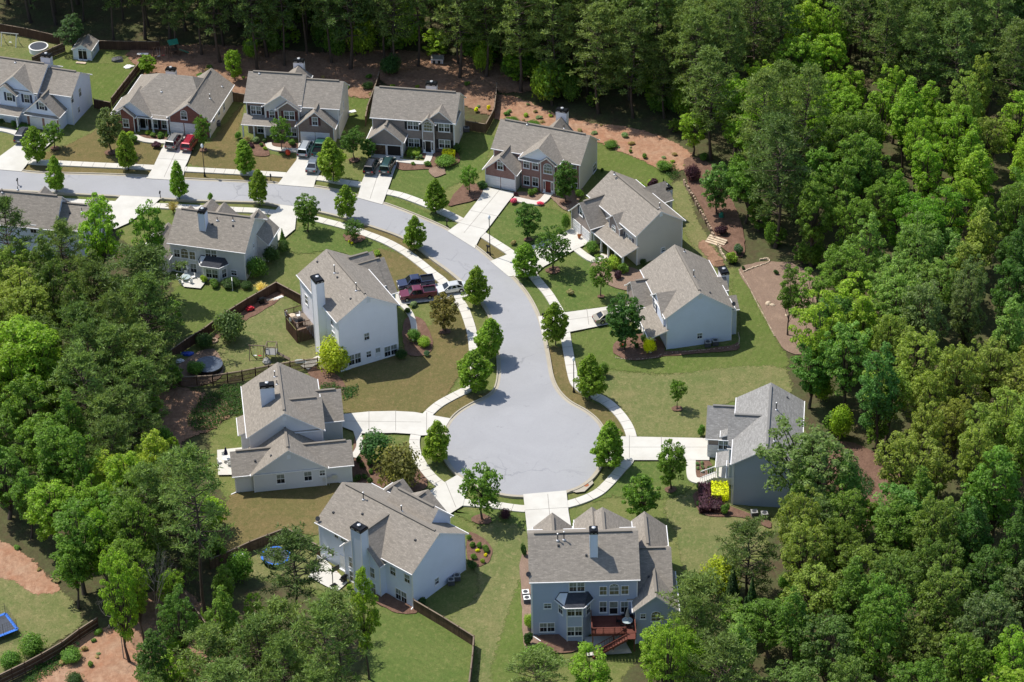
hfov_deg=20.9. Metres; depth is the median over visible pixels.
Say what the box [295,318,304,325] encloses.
barbecue grill
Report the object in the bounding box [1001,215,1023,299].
broadleaf tree
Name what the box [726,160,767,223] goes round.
broadleaf tree
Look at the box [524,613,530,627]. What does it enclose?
shrub
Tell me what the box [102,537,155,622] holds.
broadleaf tree
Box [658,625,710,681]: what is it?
broadleaf tree
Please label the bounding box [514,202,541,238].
yard tree
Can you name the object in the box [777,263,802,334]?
yard tree
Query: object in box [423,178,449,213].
street maple
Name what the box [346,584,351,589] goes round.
shrub
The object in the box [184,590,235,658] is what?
wooden fence
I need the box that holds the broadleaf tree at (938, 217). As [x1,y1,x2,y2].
[896,197,946,255]
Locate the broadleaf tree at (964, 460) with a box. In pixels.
[957,419,995,495]
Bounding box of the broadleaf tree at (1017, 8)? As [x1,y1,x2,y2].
[1000,0,1023,40]
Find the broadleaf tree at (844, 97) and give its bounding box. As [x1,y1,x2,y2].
[819,86,863,147]
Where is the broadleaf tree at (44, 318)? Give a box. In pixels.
[26,308,64,357]
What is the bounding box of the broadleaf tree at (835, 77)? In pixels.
[819,71,857,137]
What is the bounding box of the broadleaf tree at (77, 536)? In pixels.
[49,496,109,594]
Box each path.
[0,127,16,135]
[135,134,165,143]
[265,142,297,152]
[302,356,321,369]
[353,431,362,457]
[395,298,416,340]
[398,153,432,164]
[513,192,552,205]
[573,247,606,262]
[686,460,706,483]
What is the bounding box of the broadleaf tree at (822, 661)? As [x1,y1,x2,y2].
[791,608,862,681]
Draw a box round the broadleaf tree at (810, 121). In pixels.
[797,105,829,172]
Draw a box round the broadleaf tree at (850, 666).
[827,654,875,681]
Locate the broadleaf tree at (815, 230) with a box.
[795,171,835,267]
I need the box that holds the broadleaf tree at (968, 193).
[941,175,983,241]
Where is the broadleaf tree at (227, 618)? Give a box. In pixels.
[204,584,247,677]
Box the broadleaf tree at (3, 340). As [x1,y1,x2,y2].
[0,331,15,401]
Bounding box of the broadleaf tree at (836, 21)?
[815,2,849,88]
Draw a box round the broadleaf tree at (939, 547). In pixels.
[909,534,964,598]
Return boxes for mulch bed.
[131,585,255,681]
[140,134,166,139]
[178,349,223,386]
[208,292,283,343]
[248,139,297,155]
[307,367,345,394]
[343,233,365,241]
[352,438,427,491]
[371,593,416,613]
[396,152,459,169]
[402,316,432,355]
[429,166,445,176]
[448,183,483,205]
[466,532,492,566]
[517,188,582,210]
[519,549,538,647]
[537,634,577,652]
[590,254,642,289]
[613,333,664,359]
[655,342,739,355]
[684,157,744,256]
[693,490,771,527]
[696,460,711,477]
[739,261,826,354]
[817,441,899,528]
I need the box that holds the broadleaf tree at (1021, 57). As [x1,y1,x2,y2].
[1003,39,1023,115]
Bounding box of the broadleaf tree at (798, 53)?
[770,33,823,86]
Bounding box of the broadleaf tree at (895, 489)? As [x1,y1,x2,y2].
[871,482,931,539]
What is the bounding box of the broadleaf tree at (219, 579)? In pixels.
[211,564,235,612]
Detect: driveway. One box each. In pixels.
[0,133,56,170]
[108,195,159,228]
[147,134,191,179]
[269,205,295,239]
[278,143,320,186]
[342,411,450,434]
[357,154,400,203]
[396,280,471,303]
[430,475,466,512]
[448,187,513,247]
[491,228,587,275]
[523,490,570,529]
[538,305,628,336]
[606,436,708,461]
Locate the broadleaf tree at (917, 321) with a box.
[899,273,950,359]
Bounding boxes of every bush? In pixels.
[212,308,246,342]
[316,334,350,372]
[359,427,394,464]
[372,441,421,487]
[699,554,741,593]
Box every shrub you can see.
[0,649,23,669]
[16,123,29,128]
[17,631,47,656]
[60,645,82,663]
[65,671,84,681]
[129,134,137,141]
[151,141,161,147]
[157,132,163,138]
[186,360,204,374]
[195,332,214,346]
[200,275,207,281]
[207,193,212,199]
[209,278,218,287]
[220,276,239,288]
[235,131,240,138]
[240,280,251,288]
[246,256,269,276]
[252,136,258,142]
[263,245,279,262]
[276,239,289,251]
[279,228,284,240]
[288,139,295,144]
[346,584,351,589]
[353,474,361,480]
[356,455,361,462]
[361,81,372,88]
[374,249,379,255]
[379,53,401,74]
[395,348,406,358]
[406,146,420,156]
[407,328,421,341]
[410,301,416,306]
[417,335,430,347]
[418,597,425,604]
[423,161,430,165]
[434,154,457,166]
[442,148,455,156]
[453,143,461,152]
[467,560,476,568]
[476,180,487,188]
[482,544,488,552]
[498,508,511,519]
[504,116,518,120]
[510,198,516,202]
[520,642,558,667]
[521,543,526,555]
[523,632,532,644]
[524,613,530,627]
[528,119,540,124]
[528,189,533,195]
[561,213,570,228]
[566,289,573,294]
[575,189,583,196]
[584,240,598,252]
[598,361,609,375]
[604,139,616,147]
[606,254,621,268]
[614,270,621,278]
[617,263,628,273]
[640,259,645,264]
[640,334,645,340]
[643,337,656,352]
[647,178,657,185]
[655,159,673,170]
[683,163,700,180]
[697,424,704,435]
[699,152,706,160]
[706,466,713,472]
[714,224,727,233]
[720,503,729,513]
[725,251,737,262]
[734,243,742,253]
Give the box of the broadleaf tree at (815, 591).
[779,562,839,647]
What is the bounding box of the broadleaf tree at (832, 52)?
[813,32,848,85]
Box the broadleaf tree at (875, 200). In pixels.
[863,177,897,250]
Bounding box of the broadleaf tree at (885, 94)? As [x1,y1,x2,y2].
[862,79,902,156]
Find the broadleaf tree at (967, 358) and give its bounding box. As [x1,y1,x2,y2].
[938,346,970,386]
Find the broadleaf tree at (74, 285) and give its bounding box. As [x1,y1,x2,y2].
[60,273,90,343]
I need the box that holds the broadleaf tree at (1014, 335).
[989,293,1023,383]
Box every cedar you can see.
[720,565,741,619]
[740,596,754,640]
[747,578,759,624]
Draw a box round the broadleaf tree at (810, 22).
[782,0,824,62]
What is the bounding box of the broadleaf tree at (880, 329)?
[871,313,913,366]
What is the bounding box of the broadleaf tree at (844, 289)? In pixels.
[817,271,874,331]
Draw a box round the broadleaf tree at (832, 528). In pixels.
[818,517,866,602]
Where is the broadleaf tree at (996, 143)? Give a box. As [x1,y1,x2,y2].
[969,112,1012,191]
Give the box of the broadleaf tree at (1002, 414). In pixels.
[976,384,1023,490]
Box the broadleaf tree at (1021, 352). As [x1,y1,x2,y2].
[1017,341,1023,379]
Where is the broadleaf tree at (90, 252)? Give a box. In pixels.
[71,248,106,308]
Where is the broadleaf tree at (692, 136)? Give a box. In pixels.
[679,111,705,155]
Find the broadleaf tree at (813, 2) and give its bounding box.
[798,0,825,53]
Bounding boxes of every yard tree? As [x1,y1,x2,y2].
[42,120,64,147]
[53,13,83,47]
[95,107,122,151]
[137,54,156,73]
[165,436,178,452]
[192,114,210,148]
[224,49,241,80]
[270,116,292,148]
[293,193,320,231]
[340,125,365,159]
[343,218,363,239]
[360,138,376,157]
[429,291,459,330]
[457,461,502,519]
[459,165,479,192]
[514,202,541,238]
[534,224,570,269]
[553,160,578,201]
[589,255,612,295]
[605,292,644,349]
[621,473,660,516]
[656,438,687,488]
[669,379,687,407]
[699,161,732,213]
[753,413,858,510]
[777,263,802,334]
[783,181,795,213]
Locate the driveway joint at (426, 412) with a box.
[162,141,661,514]
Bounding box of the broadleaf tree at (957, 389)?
[936,338,987,414]
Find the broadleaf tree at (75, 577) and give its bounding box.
[53,542,90,608]
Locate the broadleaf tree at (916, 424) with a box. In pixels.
[903,401,945,461]
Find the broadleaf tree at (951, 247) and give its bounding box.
[915,227,965,288]
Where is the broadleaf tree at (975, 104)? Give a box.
[949,69,983,136]
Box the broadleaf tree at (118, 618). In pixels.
[98,547,138,661]
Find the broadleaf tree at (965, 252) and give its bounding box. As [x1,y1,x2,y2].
[942,240,989,296]
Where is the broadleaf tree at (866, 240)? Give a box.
[843,212,887,294]
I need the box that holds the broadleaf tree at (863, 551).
[826,539,890,618]
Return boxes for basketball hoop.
[330,564,338,586]
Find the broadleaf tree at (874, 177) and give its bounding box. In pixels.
[839,138,878,212]
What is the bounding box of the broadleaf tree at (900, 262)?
[866,249,920,334]
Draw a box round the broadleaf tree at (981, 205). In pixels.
[967,197,1001,241]
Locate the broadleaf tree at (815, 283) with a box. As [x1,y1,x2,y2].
[788,267,843,331]
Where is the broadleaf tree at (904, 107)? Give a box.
[889,76,925,172]
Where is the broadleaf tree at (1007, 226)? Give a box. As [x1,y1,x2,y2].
[996,181,1023,245]
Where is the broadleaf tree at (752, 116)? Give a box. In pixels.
[735,85,765,181]
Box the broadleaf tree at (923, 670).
[888,657,947,681]
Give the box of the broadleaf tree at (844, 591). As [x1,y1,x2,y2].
[832,555,869,661]
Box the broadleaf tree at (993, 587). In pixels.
[973,580,1013,643]
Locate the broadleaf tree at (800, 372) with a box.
[789,343,835,408]
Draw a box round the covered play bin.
[262,357,271,364]
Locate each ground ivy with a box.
[21,647,73,681]
[187,383,244,430]
[320,382,357,399]
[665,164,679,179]
[837,461,874,494]
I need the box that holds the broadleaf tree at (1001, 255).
[994,229,1023,298]
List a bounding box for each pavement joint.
[39,160,632,508]
[70,199,472,482]
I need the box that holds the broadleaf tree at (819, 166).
[796,146,834,206]
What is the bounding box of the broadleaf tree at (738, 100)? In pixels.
[706,72,751,155]
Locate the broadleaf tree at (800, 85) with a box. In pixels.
[778,72,820,136]
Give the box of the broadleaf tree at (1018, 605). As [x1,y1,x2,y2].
[998,559,1023,651]
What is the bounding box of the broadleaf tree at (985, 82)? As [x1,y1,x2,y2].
[968,52,992,117]
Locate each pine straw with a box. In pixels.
[126,44,531,92]
[141,63,380,98]
[142,381,232,476]
[380,68,499,114]
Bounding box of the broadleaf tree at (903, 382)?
[860,354,913,442]
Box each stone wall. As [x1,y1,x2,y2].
[683,179,715,237]
[717,241,726,260]
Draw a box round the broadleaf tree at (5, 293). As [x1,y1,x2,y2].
[0,264,41,313]
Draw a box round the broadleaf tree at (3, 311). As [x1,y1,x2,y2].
[0,299,17,329]
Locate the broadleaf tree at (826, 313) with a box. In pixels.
[810,295,861,343]
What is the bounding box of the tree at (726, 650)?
[671,622,763,681]
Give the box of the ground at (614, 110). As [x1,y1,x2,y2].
[0,0,1023,681]
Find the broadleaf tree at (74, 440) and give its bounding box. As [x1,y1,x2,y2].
[56,430,108,495]
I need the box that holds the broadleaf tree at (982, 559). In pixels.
[959,544,1012,626]
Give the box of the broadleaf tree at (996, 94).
[980,32,1020,96]
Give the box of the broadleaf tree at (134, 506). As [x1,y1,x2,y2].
[101,496,163,579]
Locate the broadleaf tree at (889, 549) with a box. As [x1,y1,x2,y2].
[876,545,917,595]
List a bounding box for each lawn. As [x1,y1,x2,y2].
[0,33,54,59]
[0,44,819,681]
[0,578,83,677]
[23,165,150,174]
[40,111,161,164]
[52,56,141,102]
[171,284,257,337]
[184,172,281,181]
[187,106,296,171]
[211,297,317,375]
[217,482,339,551]
[245,541,348,592]
[286,222,401,254]
[340,311,468,412]
[346,96,371,130]
[351,223,455,280]
[361,606,479,681]
[372,248,436,288]
[383,195,455,228]
[388,133,493,198]
[434,391,489,417]
[450,520,527,681]
[453,509,526,531]
[477,238,504,257]
[486,201,569,250]
[489,579,524,681]
[515,276,549,315]
[538,251,624,311]
[549,346,625,435]
[571,268,789,373]
[572,460,693,507]
[595,145,672,184]
[601,365,793,437]
[663,494,766,575]
[672,180,727,270]
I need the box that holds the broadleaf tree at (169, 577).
[156,568,184,603]
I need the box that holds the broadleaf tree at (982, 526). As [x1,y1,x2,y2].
[951,496,993,568]
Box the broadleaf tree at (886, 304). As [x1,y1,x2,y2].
[867,264,928,348]
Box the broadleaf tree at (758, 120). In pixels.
[755,88,794,126]
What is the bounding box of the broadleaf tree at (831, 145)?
[821,113,858,189]
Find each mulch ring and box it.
[104,150,115,154]
[348,157,359,161]
[439,329,450,333]
[464,191,473,194]
[471,513,491,523]
[545,266,559,273]
[559,200,570,204]
[665,486,676,492]
[672,406,682,410]
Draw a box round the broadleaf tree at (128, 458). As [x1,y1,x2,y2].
[101,450,151,516]
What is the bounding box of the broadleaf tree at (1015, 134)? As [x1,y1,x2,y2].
[998,90,1023,173]
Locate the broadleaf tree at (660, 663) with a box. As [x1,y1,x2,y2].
[645,618,690,681]
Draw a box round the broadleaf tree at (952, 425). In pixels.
[935,394,975,477]
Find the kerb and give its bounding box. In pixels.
[15,170,603,498]
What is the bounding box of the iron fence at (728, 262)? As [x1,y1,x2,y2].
[715,254,741,267]
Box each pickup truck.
[311,138,324,156]
[396,273,434,289]
[399,284,437,301]
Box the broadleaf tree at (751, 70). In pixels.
[742,59,772,99]
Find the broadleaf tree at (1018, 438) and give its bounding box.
[1002,394,1023,516]
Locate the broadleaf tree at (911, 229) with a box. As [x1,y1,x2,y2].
[892,211,939,279]
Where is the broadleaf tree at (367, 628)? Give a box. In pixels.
[350,567,381,679]
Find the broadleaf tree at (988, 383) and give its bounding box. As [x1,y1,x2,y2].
[967,335,1020,411]
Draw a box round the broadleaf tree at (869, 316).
[845,295,879,373]
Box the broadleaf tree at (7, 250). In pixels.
[0,237,31,297]
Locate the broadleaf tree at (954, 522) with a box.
[922,504,976,557]
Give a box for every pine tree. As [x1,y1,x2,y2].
[0,194,37,288]
[24,0,36,22]
[34,215,90,298]
[40,337,119,445]
[49,294,107,390]
[62,317,119,409]
[67,258,119,312]
[73,384,140,464]
[75,320,136,417]
[84,287,141,372]
[84,411,135,468]
[88,242,189,348]
[91,300,121,345]
[97,276,130,321]
[97,316,177,408]
[100,381,163,464]
[102,0,125,42]
[102,276,178,357]
[102,354,171,437]
[107,459,182,569]
[118,270,188,382]
[121,0,124,20]
[125,0,148,39]
[138,667,163,681]
[143,0,149,25]
[143,486,223,585]
[146,450,196,542]
[147,0,174,39]
[151,0,189,53]
[151,462,203,547]
[157,439,234,620]
[172,619,250,681]
[174,0,212,54]
[180,2,186,30]
[191,651,264,681]
[193,0,232,62]
[204,2,208,36]
[217,0,224,46]
[223,609,294,681]
[227,0,241,26]
[229,0,279,69]
[233,0,290,57]
[242,594,321,681]
[244,630,309,681]
[253,521,337,635]
[264,0,301,65]
[270,0,296,30]
[273,591,369,681]
[285,0,318,54]
[289,653,347,681]
[293,0,325,38]
[305,0,346,63]
[307,585,362,680]
[321,0,377,69]
[330,1,357,43]
[333,0,368,54]
[361,0,405,59]
[368,0,416,73]
[398,0,438,66]
[418,0,443,49]
[431,0,448,34]
[432,0,488,77]
[433,0,467,63]
[437,1,483,48]
[460,0,506,76]
[481,1,513,65]
[482,0,534,59]
[488,0,546,91]
[505,643,573,681]
[509,0,558,61]
[514,0,577,57]
[524,0,582,99]
[550,0,612,95]
[554,0,588,66]
[562,0,628,113]
[574,0,621,85]
[603,0,659,99]
[607,6,655,118]
[623,0,661,62]
[633,0,677,82]
[645,32,681,118]
[648,0,669,49]
[651,567,739,662]
[658,0,717,116]
[663,0,705,70]
[665,0,689,72]
[669,4,723,132]
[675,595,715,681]
[678,44,741,160]
[691,0,749,115]
[702,9,741,85]
[705,0,749,137]
[714,514,780,597]
[725,67,797,205]
[726,0,776,76]
[726,0,788,66]
[743,111,797,223]
[743,113,814,248]
[752,0,811,82]
[761,59,810,185]
[766,0,809,56]
[772,493,866,572]
[779,61,834,202]
[825,0,876,65]
[835,0,891,81]
[845,1,863,51]
[858,0,909,111]
[865,0,917,96]
[882,0,916,79]
[892,0,954,93]
[898,8,945,98]
[901,0,955,86]
[918,7,993,128]
[933,0,976,75]
[936,0,989,69]
[946,0,991,86]
[966,0,1023,77]
[970,0,1023,116]
[988,16,1023,111]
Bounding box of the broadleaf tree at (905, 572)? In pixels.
[861,548,925,651]
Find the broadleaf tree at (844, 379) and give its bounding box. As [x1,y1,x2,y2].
[819,320,872,408]
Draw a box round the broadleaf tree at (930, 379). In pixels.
[904,368,949,426]
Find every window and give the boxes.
[4,92,14,101]
[21,94,32,103]
[30,225,36,233]
[36,102,46,110]
[78,87,81,98]
[122,118,129,127]
[149,119,160,128]
[161,120,166,129]
[173,249,180,257]
[174,261,181,271]
[180,110,187,120]
[180,248,188,259]
[189,251,195,260]
[190,263,196,271]
[205,249,216,256]
[205,268,218,279]
[221,268,226,279]
[231,270,237,276]
[248,105,263,114]
[257,126,263,133]
[266,109,277,117]
[276,473,285,484]
[281,111,297,120]
[286,128,296,136]
[303,471,312,481]
[304,293,308,306]
[309,117,320,125]
[319,470,325,476]
[348,352,361,366]
[348,556,352,568]
[349,570,353,582]
[364,332,369,341]
[366,350,371,358]
[370,566,375,579]
[371,583,375,592]
[384,343,397,357]
[389,565,396,577]
[395,587,406,602]
[404,573,410,585]
[405,121,421,130]
[406,138,421,147]
[423,121,432,131]
[434,576,439,586]
[436,124,452,132]
[436,139,452,148]
[495,161,505,170]
[523,161,529,169]
[523,175,529,185]
[532,163,538,170]
[532,177,538,187]
[539,622,555,632]
[543,164,552,174]
[543,603,551,609]
[558,604,562,615]
[566,626,582,636]
[567,609,583,616]
[568,583,584,592]
[578,205,583,217]
[586,603,590,616]
[599,586,607,595]
[599,601,606,612]
[609,583,619,595]
[620,585,628,594]
[620,601,627,612]
[624,232,633,242]
[640,613,646,619]
[650,611,661,621]
[653,299,656,312]
[696,332,702,339]
[718,440,728,450]
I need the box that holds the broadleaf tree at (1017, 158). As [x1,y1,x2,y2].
[1007,137,1023,181]
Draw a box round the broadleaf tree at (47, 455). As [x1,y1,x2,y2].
[32,418,83,492]
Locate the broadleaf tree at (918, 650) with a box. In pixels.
[888,610,948,680]
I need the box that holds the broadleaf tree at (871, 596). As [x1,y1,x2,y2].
[848,572,918,681]
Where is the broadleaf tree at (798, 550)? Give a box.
[780,514,830,592]
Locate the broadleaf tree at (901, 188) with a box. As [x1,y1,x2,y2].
[883,170,909,237]
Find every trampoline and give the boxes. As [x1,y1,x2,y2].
[0,604,18,639]
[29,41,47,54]
[196,356,222,374]
[261,546,289,567]
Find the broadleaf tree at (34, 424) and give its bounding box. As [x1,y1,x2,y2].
[8,412,61,492]
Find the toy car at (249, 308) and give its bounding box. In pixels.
[245,305,254,311]
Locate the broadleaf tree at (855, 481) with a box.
[826,460,868,526]
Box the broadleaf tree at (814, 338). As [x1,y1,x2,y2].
[788,289,847,397]
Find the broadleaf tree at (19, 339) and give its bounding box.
[2,315,62,402]
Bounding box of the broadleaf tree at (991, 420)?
[957,401,1002,477]
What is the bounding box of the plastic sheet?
[124,64,133,68]
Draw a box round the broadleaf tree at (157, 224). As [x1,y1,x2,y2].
[129,199,165,295]
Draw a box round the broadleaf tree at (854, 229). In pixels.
[831,190,876,269]
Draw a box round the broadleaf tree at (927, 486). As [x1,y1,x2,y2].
[905,465,936,523]
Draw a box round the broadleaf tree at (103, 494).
[82,489,139,551]
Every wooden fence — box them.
[0,24,59,43]
[0,617,98,681]
[31,43,65,61]
[93,98,111,111]
[98,40,159,49]
[110,61,143,106]
[157,357,318,386]
[159,281,300,359]
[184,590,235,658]
[209,526,319,569]
[232,92,245,103]
[365,70,379,125]
[413,598,474,681]
[465,82,496,133]
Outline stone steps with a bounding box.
[705,234,727,247]
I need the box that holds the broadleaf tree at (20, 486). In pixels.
[10,467,37,537]
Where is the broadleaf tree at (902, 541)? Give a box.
[870,493,927,565]
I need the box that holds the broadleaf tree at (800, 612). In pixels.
[776,585,812,678]
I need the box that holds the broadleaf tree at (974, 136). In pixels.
[953,130,985,210]
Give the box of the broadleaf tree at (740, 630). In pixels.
[715,612,757,681]
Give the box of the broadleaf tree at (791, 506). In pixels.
[772,484,823,581]
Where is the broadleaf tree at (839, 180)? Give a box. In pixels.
[821,158,861,240]
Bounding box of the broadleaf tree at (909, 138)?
[902,109,935,192]
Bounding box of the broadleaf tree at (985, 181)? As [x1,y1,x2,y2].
[960,143,997,209]
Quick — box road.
[0,170,599,494]
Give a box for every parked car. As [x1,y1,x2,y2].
[13,127,28,142]
[164,133,183,149]
[180,134,198,150]
[296,140,314,156]
[305,157,317,172]
[363,157,379,174]
[378,156,396,173]
[436,280,465,293]
[592,310,612,324]
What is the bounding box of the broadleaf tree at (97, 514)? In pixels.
[87,506,119,596]
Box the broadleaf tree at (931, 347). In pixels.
[894,325,946,422]
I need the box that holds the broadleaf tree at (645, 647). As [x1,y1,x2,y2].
[638,621,678,681]
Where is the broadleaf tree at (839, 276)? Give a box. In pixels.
[816,242,873,295]
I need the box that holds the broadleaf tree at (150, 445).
[136,428,174,487]
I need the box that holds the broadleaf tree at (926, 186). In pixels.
[911,139,944,200]
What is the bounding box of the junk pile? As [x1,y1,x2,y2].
[111,56,122,61]
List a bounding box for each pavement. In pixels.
[27,159,636,512]
[66,198,476,486]
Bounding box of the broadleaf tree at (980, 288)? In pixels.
[948,254,989,327]
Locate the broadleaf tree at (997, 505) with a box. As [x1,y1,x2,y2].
[957,444,1023,551]
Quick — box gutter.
[4,171,601,495]
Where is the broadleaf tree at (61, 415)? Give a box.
[53,388,88,469]
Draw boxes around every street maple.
[20,126,48,162]
[43,155,64,191]
[115,131,138,169]
[169,160,188,198]
[233,139,256,174]
[248,169,267,205]
[316,137,347,181]
[333,184,357,218]
[402,215,426,249]
[421,419,450,462]
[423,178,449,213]
[456,349,494,392]
[460,265,492,305]
[473,317,503,360]
[512,242,542,278]
[541,301,568,345]
[572,353,607,398]
[589,419,623,467]
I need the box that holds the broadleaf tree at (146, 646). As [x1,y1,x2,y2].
[132,628,172,681]
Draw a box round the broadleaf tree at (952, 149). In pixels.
[931,103,982,192]
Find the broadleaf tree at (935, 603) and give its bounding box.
[914,554,971,674]
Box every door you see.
[29,116,42,129]
[44,119,56,127]
[78,49,82,60]
[82,49,87,60]
[139,118,148,129]
[170,122,183,133]
[181,260,189,272]
[184,123,195,134]
[300,131,314,140]
[315,132,329,138]
[339,554,344,572]
[375,347,380,358]
[423,140,433,153]
[486,175,500,188]
[501,177,514,191]
[542,179,553,193]
[573,218,580,233]
[582,226,589,240]
[609,601,618,614]
[707,445,722,457]
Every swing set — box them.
[0,32,19,45]
[152,38,188,59]
[248,341,289,361]
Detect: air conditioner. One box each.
[447,577,454,585]
[453,573,460,581]
[464,126,468,131]
[522,589,528,596]
[523,595,530,603]
[704,340,710,347]
[712,338,718,345]
[750,509,757,516]
[761,510,767,518]
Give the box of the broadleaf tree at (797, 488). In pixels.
[786,460,818,515]
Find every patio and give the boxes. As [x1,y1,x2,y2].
[178,271,204,287]
[217,447,241,474]
[308,560,346,590]
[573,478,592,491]
[584,635,631,655]
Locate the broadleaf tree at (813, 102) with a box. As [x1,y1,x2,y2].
[793,89,831,141]
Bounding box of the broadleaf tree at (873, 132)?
[841,108,885,161]
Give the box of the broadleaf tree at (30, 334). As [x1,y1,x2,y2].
[0,314,61,413]
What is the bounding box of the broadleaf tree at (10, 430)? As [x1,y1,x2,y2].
[0,409,18,473]
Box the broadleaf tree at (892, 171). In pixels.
[878,161,902,221]
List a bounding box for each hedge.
[697,481,711,513]
[710,480,728,500]
[711,495,721,512]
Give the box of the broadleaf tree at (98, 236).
[77,192,124,282]
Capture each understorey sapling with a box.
[128,389,163,428]
[156,297,183,330]
[158,424,173,447]
[159,362,183,388]
[164,598,182,622]
[191,491,228,532]
[200,606,213,620]
[209,542,226,561]
[210,535,223,553]
[224,547,253,583]
[242,38,257,57]
[253,12,264,31]
[256,0,293,34]
[262,30,281,52]
[277,31,290,50]
[289,28,300,43]
[292,0,316,29]
[311,4,333,21]
[314,27,326,51]
[321,27,346,56]
[347,15,378,55]
[349,0,374,22]
[375,21,402,53]
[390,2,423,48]
[421,28,446,55]
[434,34,449,49]
[454,14,479,45]
[458,13,499,55]
[470,41,492,71]
[471,38,499,63]
[500,54,519,77]
[502,50,530,80]
[513,58,527,79]
[517,36,537,57]
[523,55,539,77]
[525,22,556,60]
[529,60,539,77]
[530,60,560,101]
[536,61,566,105]
[561,71,581,101]
[565,62,586,81]
[577,58,590,71]
[586,92,598,107]
[587,50,613,84]
[612,69,624,88]
[618,49,638,77]
[629,70,643,95]
[644,81,652,105]
[646,92,666,112]
[648,65,679,108]
[664,90,673,109]
[667,118,679,132]
[670,78,704,117]
[671,99,685,115]
[719,597,754,637]
[728,151,749,178]
[747,199,770,231]
[764,221,776,243]
[769,225,787,243]
[774,584,791,603]
[777,570,793,589]
[792,241,807,264]
[802,238,824,265]
[815,377,835,401]
[822,411,833,431]
[829,404,854,439]
[830,237,847,269]
[832,346,856,377]
[856,499,876,533]
[866,418,889,446]
[873,500,878,509]
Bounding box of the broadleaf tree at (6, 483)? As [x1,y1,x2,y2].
[0,445,44,519]
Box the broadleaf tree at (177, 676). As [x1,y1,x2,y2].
[150,641,195,681]
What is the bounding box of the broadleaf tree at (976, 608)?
[953,589,1023,681]
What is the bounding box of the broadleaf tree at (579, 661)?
[568,641,612,681]
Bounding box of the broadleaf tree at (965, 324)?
[949,272,987,348]
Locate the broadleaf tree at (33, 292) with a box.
[2,280,58,329]
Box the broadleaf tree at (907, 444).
[873,430,944,492]
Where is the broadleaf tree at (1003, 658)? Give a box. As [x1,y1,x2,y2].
[992,624,1023,681]
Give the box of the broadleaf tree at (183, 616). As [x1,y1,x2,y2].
[155,583,198,681]
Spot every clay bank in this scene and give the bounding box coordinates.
[0,541,59,594]
[36,627,149,681]
[495,94,691,171]
[698,240,724,265]
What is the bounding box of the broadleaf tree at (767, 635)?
[742,597,791,658]
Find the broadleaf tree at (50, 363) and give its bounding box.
[32,358,73,418]
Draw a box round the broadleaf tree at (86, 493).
[69,473,114,531]
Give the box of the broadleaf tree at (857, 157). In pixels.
[833,131,891,225]
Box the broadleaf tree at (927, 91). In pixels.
[913,80,940,141]
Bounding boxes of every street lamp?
[201,144,205,176]
[488,215,490,255]
[572,357,574,392]
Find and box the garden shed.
[71,34,98,60]
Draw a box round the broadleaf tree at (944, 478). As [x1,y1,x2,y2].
[916,451,957,506]
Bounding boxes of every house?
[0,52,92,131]
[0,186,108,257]
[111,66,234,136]
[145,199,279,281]
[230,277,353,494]
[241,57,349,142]
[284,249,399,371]
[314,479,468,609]
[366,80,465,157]
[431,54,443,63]
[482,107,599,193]
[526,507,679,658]
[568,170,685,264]
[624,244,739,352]
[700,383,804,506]
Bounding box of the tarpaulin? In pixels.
[181,351,193,355]
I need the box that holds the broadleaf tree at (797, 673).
[765,659,821,681]
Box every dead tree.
[97,573,132,658]
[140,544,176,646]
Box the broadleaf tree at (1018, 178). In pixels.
[1000,166,1023,226]
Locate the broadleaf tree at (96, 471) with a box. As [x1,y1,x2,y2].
[89,449,134,525]
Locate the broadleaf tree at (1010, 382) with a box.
[992,360,1023,421]
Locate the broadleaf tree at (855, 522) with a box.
[824,483,871,554]
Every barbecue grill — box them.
[257,297,266,304]
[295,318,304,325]
[339,574,347,582]
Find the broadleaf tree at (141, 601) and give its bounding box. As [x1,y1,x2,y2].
[124,562,149,639]
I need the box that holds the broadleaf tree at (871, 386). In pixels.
[855,341,902,451]
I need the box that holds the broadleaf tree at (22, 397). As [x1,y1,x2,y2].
[1,373,47,441]
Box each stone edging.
[615,332,739,359]
[738,269,774,336]
[743,257,769,271]
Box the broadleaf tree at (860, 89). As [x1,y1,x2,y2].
[840,65,866,113]
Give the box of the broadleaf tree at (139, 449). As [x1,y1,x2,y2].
[134,432,159,463]
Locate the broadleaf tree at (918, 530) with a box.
[911,483,961,571]
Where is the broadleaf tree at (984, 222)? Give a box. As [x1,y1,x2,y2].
[965,207,1001,267]
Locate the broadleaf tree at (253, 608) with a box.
[243,592,264,617]
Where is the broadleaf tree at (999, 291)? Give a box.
[990,258,1023,333]
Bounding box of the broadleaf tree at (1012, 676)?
[982,666,1023,681]
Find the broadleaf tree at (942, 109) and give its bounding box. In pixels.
[922,101,965,175]
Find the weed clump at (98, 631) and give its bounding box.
[93,627,101,634]
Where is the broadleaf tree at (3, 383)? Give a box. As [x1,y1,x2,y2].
[0,342,37,421]
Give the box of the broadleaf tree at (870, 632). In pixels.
[848,599,901,681]
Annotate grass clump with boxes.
[165,200,178,212]
[253,281,268,290]
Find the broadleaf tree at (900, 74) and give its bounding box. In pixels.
[878,63,917,143]
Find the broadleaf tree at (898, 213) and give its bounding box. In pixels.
[886,191,922,258]
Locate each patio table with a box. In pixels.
[182,274,190,280]
[222,455,229,461]
[622,617,632,623]
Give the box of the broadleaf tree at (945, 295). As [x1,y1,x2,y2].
[914,254,960,331]
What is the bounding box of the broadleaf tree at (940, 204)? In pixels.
[924,185,968,256]
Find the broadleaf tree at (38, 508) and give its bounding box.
[22,479,83,549]
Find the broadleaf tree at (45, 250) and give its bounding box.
[28,234,64,317]
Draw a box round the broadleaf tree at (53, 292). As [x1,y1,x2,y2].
[31,258,78,330]
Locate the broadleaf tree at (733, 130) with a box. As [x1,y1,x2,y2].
[722,115,757,154]
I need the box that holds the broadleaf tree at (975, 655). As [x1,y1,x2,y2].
[940,629,993,681]

